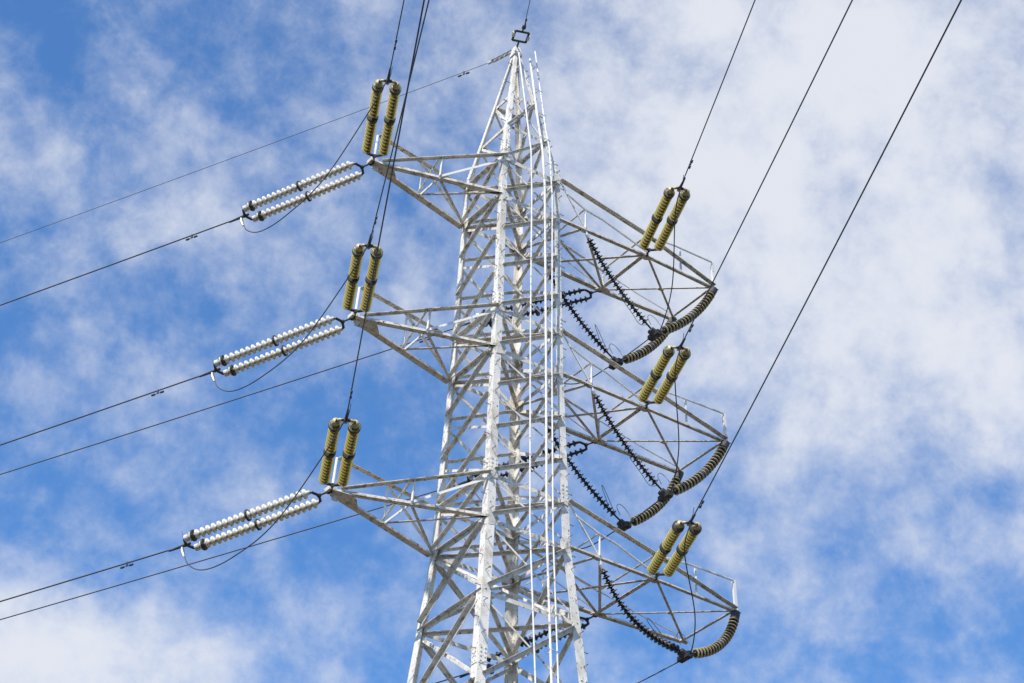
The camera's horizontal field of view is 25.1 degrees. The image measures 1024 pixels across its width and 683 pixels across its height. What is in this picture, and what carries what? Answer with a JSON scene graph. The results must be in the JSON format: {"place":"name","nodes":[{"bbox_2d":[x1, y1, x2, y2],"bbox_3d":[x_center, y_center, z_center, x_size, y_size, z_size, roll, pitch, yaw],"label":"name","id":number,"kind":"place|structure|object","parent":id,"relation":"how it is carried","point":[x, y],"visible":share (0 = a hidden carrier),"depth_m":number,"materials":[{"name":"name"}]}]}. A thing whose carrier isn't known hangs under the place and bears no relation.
{"place":"outdoors","nodes":[
{"label":"outdoors","id":0,"kind":"place"},
{"bbox_2d":[0,0,1023,682],"label":"sky","id":1,"kind":"structure","parent":0,"point":[865,512],"materials":[{"name":"blue"}]},
{"bbox_3d":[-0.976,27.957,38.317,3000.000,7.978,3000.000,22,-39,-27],"label":"ground","id":2,"kind":"structure","parent":0,"visible":0},
{"bbox_2d":[324,46,741,682],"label":"lattice tower","id":3,"kind":"structure","parent":2,"relation":"on","point":[486,580],"depth_m":55.96,"materials":[{"name":"grey metal"}]},
{"bbox_2d":[168,489,330,556],"bbox_3d":[-5.990,4.081,52.441,4.310,0.669,0.740,-21,-39,16],"label":"insulator string","id":4,"kind":"object","parent":3,"relation":"attached to","point":[206,543],"visible":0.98,"depth_m":52.37,"materials":[{"name":"ceramic"}]},
{"bbox_2d":[0,548,172,601],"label":"conductor","id":5,"kind":"object","parent":4,"relation":"attached to","point":[126,563],"visible":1,"depth_m":53.78,"materials":[{"name":"metal"}]},
{"bbox_2d":[182,419,345,570],"bbox_3d":[-5.569,3.689,50.534,0.027,1.676,6.518,25,-41,-30],"label":"jumper cable","id":6,"kind":"object","parent":4,"relation":"attached to","point":[279,516],"visible":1,"depth_m":49.61,"materials":[{"name":"metal"}]},
{"bbox_2d":[199,315,353,381],"bbox_3d":[-5.663,0.111,55.237,4.260,0.669,0.740,-21,-39,14],"label":"insulator string","id":7,"kind":"object","parent":3,"relation":"attached to","point":[231,370],"visible":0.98,"depth_m":55.16,"materials":[{"name":"ceramic"}]},
{"bbox_2d":[0,375,199,445],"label":"conductor","id":8,"kind":"object","parent":7,"relation":"attached to","point":[157,391],"visible":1,"depth_m":56.53,"materials":[{"name":"metal"}]},
{"bbox_2d":[213,244,368,391],"bbox_3d":[-5.248,-0.218,53.356,0.027,1.658,6.336,26,-41,-31],"label":"jumper cable","id":9,"kind":"object","parent":7,"relation":"attached to","point":[304,338],"visible":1,"depth_m":52.52,"materials":[{"name":"metal"}]},
{"bbox_2d":[229,161,372,225],"bbox_3d":[-5.340,-3.790,58.079,4.210,0.669,0.740,-21,-39,16],"label":"insulator string","id":10,"kind":"object","parent":3,"relation":"attached to","point":[262,215],"visible":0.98,"depth_m":58.00,"materials":[{"name":"ceramic"}]},
{"bbox_2d":[0,220,230,305],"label":"conductor","id":11,"kind":"object","parent":10,"relation":"attached to","point":[191,236],"visible":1,"depth_m":59.97,"materials":[{"name":"metal"}]},
{"bbox_2d":[242,79,387,232],"bbox_3d":[-4.925,-4.192,56.176,0.027,1.676,6.431,25,-40,-30],"label":"jumper cable","id":12,"kind":"object","parent":10,"relation":"attached to","point":[327,173],"visible":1,"depth_m":55.28,"materials":[{"name":"metal"}]},
{"bbox_2d":[319,404,360,492],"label":"insulator string","id":13,"kind":"object","parent":3,"relation":"attached to","point":[354,429],"visible":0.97,"depth_m":50.08,"materials":[{"name":"ceramic"}]},
{"bbox_2d":[347,0,424,413],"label":"conductor","id":14,"kind":"object","parent":13,"relation":"attached to","point":[351,393],"visible":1,"depth_m":40.14,"materials":[{"name":"metal"}]},
{"bbox_2d":[342,230,382,318],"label":"insulator string","id":15,"kind":"object","parent":3,"relation":"attached to","point":[358,249],"visible":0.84,"depth_m":52.98,"materials":[{"name":"ceramic"}]},
{"bbox_2d":[370,0,429,240],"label":"conductor","id":16,"kind":"object","parent":15,"relation":"attached to","point":[376,216],"visible":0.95,"depth_m":46.93,"materials":[{"name":"metal"}]},
{"bbox_2d":[362,68,400,163],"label":"insulator string","id":17,"kind":"object","parent":3,"relation":"attached to","point":[390,114],"visible":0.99,"depth_m":55.77,"materials":[{"name":"ceramic"}]},
{"bbox_2d":[390,0,404,67],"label":"conductor","id":18,"kind":"object","parent":17,"relation":"attached to","point":[397,34],"visible":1,"depth_m":53.19,"materials":[{"name":"metal"}]},
{"bbox_2d":[487,50,510,64],"bbox_3d":[-0.328,-7.808,63.082,0.851,0.125,0.135,-24,-42,32],"label":"earth wire fitting","id":19,"kind":"object","parent":3,"relation":"attached to","point":[501,56],"visible":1,"depth_m":63.05,"materials":[{"name":"metal"}]},
{"bbox_2d":[0,63,486,242],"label":"conductor","id":20,"kind":"object","parent":19,"relation":"attached to","point":[463,72],"visible":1,"depth_m":66.03,"materials":[{"name":"metal"}]},
{"bbox_2d":[511,25,529,46],"bbox_3d":[0.233,-8.299,62.428,0.822,0.170,0.555,62,-65,-52],"label":"earth wire yoke","id":21,"kind":"object","parent":3,"relation":"attached to","point":[520,31],"visible":1,"depth_m":62.38,"materials":[{"name":"metal"}]},
{"bbox_2d":[453,440,596,486],"bbox_3d":[0.340,3.090,59.864,4.260,0.498,0.700,-18,-39,21],"label":"insulator string","id":22,"kind":"object","parent":3,"relation":"attached to","point":[525,458],"visible":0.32,"depth_m":59.49,"materials":[{"name":"ceramic"}]},
{"bbox_2d":[0,483,460,619],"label":"conductor","id":23,"kind":"object","parent":22,"relation":"attached to","point":[209,558],"visible":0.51,"depth_m":62.25,"materials":[{"name":"metal"}]},
{"bbox_2d":[459,615,597,677],"bbox_3d":[0.402,7.516,57.375,4.259,0.498,0.700,-28,-43,23],"label":"insulator string","id":24,"kind":"object","parent":3,"relation":"attached to","point":[545,633],"visible":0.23,"depth_m":57.02,"materials":[{"name":"ceramic"}]},
{"bbox_2d":[436,673,466,682],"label":"conductor","id":25,"kind":"object","parent":24,"relation":"attached to","point":[454,677],"visible":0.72,"depth_m":58.15,"materials":[{"name":"metal"}]},
{"bbox_2d":[464,288,600,327],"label":"insulator string","id":26,"kind":"object","parent":3,"relation":"attached to","point":[569,293],"visible":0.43,"depth_m":62.32,"materials":[{"name":"ceramic"}]},
{"bbox_2d":[0,324,467,474],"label":"conductor","id":27,"kind":"object","parent":26,"relation":"attached to","point":[218,404],"visible":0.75,"depth_m":65.73,"materials":[{"name":"metal"}]},
{"bbox_2d":[543,263,611,357],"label":"insulator string","id":28,"kind":"object","parent":3,"relation":"attached to","point":[593,336],"visible":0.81,"depth_m":60.57,"materials":[{"name":"brown ceramic"}]},
{"bbox_2d":[543,422,619,520],"bbox_3d":[1.773,3.260,58.191,2.447,2.193,0.245,22,-39,-27],"label":"insulator string","id":29,"kind":"object","parent":3,"relation":"attached to","point":[599,498],"visible":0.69,"depth_m":58.03,"materials":[{"name":"brown ceramic"}]},
{"bbox_2d":[584,230,650,328],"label":"insulator string","id":30,"kind":"object","parent":3,"relation":"attached to","point":[613,280],"visible":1,"depth_m":59.29,"materials":[{"name":"brown ceramic"}]},
{"bbox_2d":[590,386,661,489],"bbox_3d":[2.861,2.352,56.764,2.268,2.242,0.362,22,-39,-27],"label":"insulator string","id":31,"kind":"object","parent":3,"relation":"hanging from","point":[611,422],"visible":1,"depth_m":56.64,"materials":[{"name":"brown ceramic"}]},
{"bbox_2d":[598,559,680,652],"bbox_3d":[3.060,6.229,54.227,2.560,1.726,0.317,24,-40,-29],"label":"insulator string","id":32,"kind":"object","parent":3,"relation":"attached to","point":[665,643],"visible":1,"depth_m":53.95,"materials":[{"name":"brown ceramic"}]},
{"bbox_2d":[609,317,675,363],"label":"insulator string","id":33,"kind":"object","parent":3,"relation":"attached to","point":[645,350],"visible":0.79,"depth_m":61.48,"materials":[{"name":"brown ceramic"}]},
{"bbox_2d":[617,471,683,525],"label":"insulator string","id":34,"kind":"object","parent":3,"relation":"attached to","point":[652,511],"visible":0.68,"depth_m":58.94,"materials":[{"name":"brown ceramic"}]},
{"bbox_2d":[639,175,689,256],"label":"insulator string","id":35,"kind":"object","parent":3,"relation":"attached to","point":[658,215],"visible":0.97,"depth_m":58.69,"materials":[{"name":"ceramic"}]},
{"bbox_2d":[683,0,755,178],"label":"conductor","id":36,"kind":"object","parent":35,"relation":"attached to","point":[690,163],"visible":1,"depth_m":53.81,"materials":[{"name":"metal"}]},
{"bbox_2d":[638,333,690,408],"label":"insulator string","id":37,"kind":"object","parent":3,"relation":"attached to","point":[658,369],"visible":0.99,"depth_m":55.87,"materials":[{"name":"ceramic"}]},
{"bbox_2d":[683,0,852,339],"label":"conductor","id":38,"kind":"object","parent":37,"relation":"attached to","point":[691,326],"visible":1,"depth_m":47.07,"materials":[{"name":"metal"}]},
{"bbox_2d":[647,508,701,580],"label":"insulator string","id":39,"kind":"object","parent":3,"relation":"attached to","point":[667,544],"visible":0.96,"depth_m":53.02,"materials":[{"name":"ceramic"}]},
{"bbox_2d":[694,0,961,514],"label":"conductor","id":40,"kind":"object","parent":39,"relation":"attached to","point":[702,500],"visible":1,"depth_m":40.96,"materials":[{"name":"metal"}]},
{"bbox_2d":[647,286,717,334],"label":"insulator string","id":41,"kind":"object","parent":3,"relation":"attached to","point":[683,321],"visible":0.94,"depth_m":60.34,"materials":[{"name":"brown ceramic"}]},
{"bbox_2d":[544,187,680,384],"bbox_3d":[2.454,-0.833,60.224,2.307,2.699,8.535,25,-41,-30],"label":"jumper cable","id":42,"kind":"object","parent":41,"relation":"hanging from","point":[654,334],"visible":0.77,"depth_m":59.23,"materials":[{"name":"metal"}]},
{"bbox_2d":[658,440,729,495],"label":"insulator string","id":43,"kind":"object","parent":3,"relation":"attached to","point":[706,470],"visible":1,"depth_m":57.76,"materials":[{"name":"brown ceramic"}]},
{"bbox_2d":[476,347,680,548],"bbox_3d":[2.353,3.263,57.403,2.815,2.507,8.618,22,-39,-27],"label":"jumper cable","id":44,"kind":"object","parent":43,"relation":"hanging from","point":[663,497],"visible":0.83,"depth_m":56.63,"materials":[{"name":"metal"}]},
{"bbox_2d":[677,610,739,658],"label":"insulator string","id":45,"kind":"object","parent":3,"relation":"attached to","point":[722,641],"visible":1,"depth_m":55.26,"materials":[{"name":"brown ceramic"}]},
{"bbox_2d":[489,522,695,682],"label":"jumper cable","id":46,"kind":"object","parent":45,"relation":"hanging from","point":[684,655],"visible":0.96,"depth_m":54.29,"materials":[{"name":"metal"}]}
]}

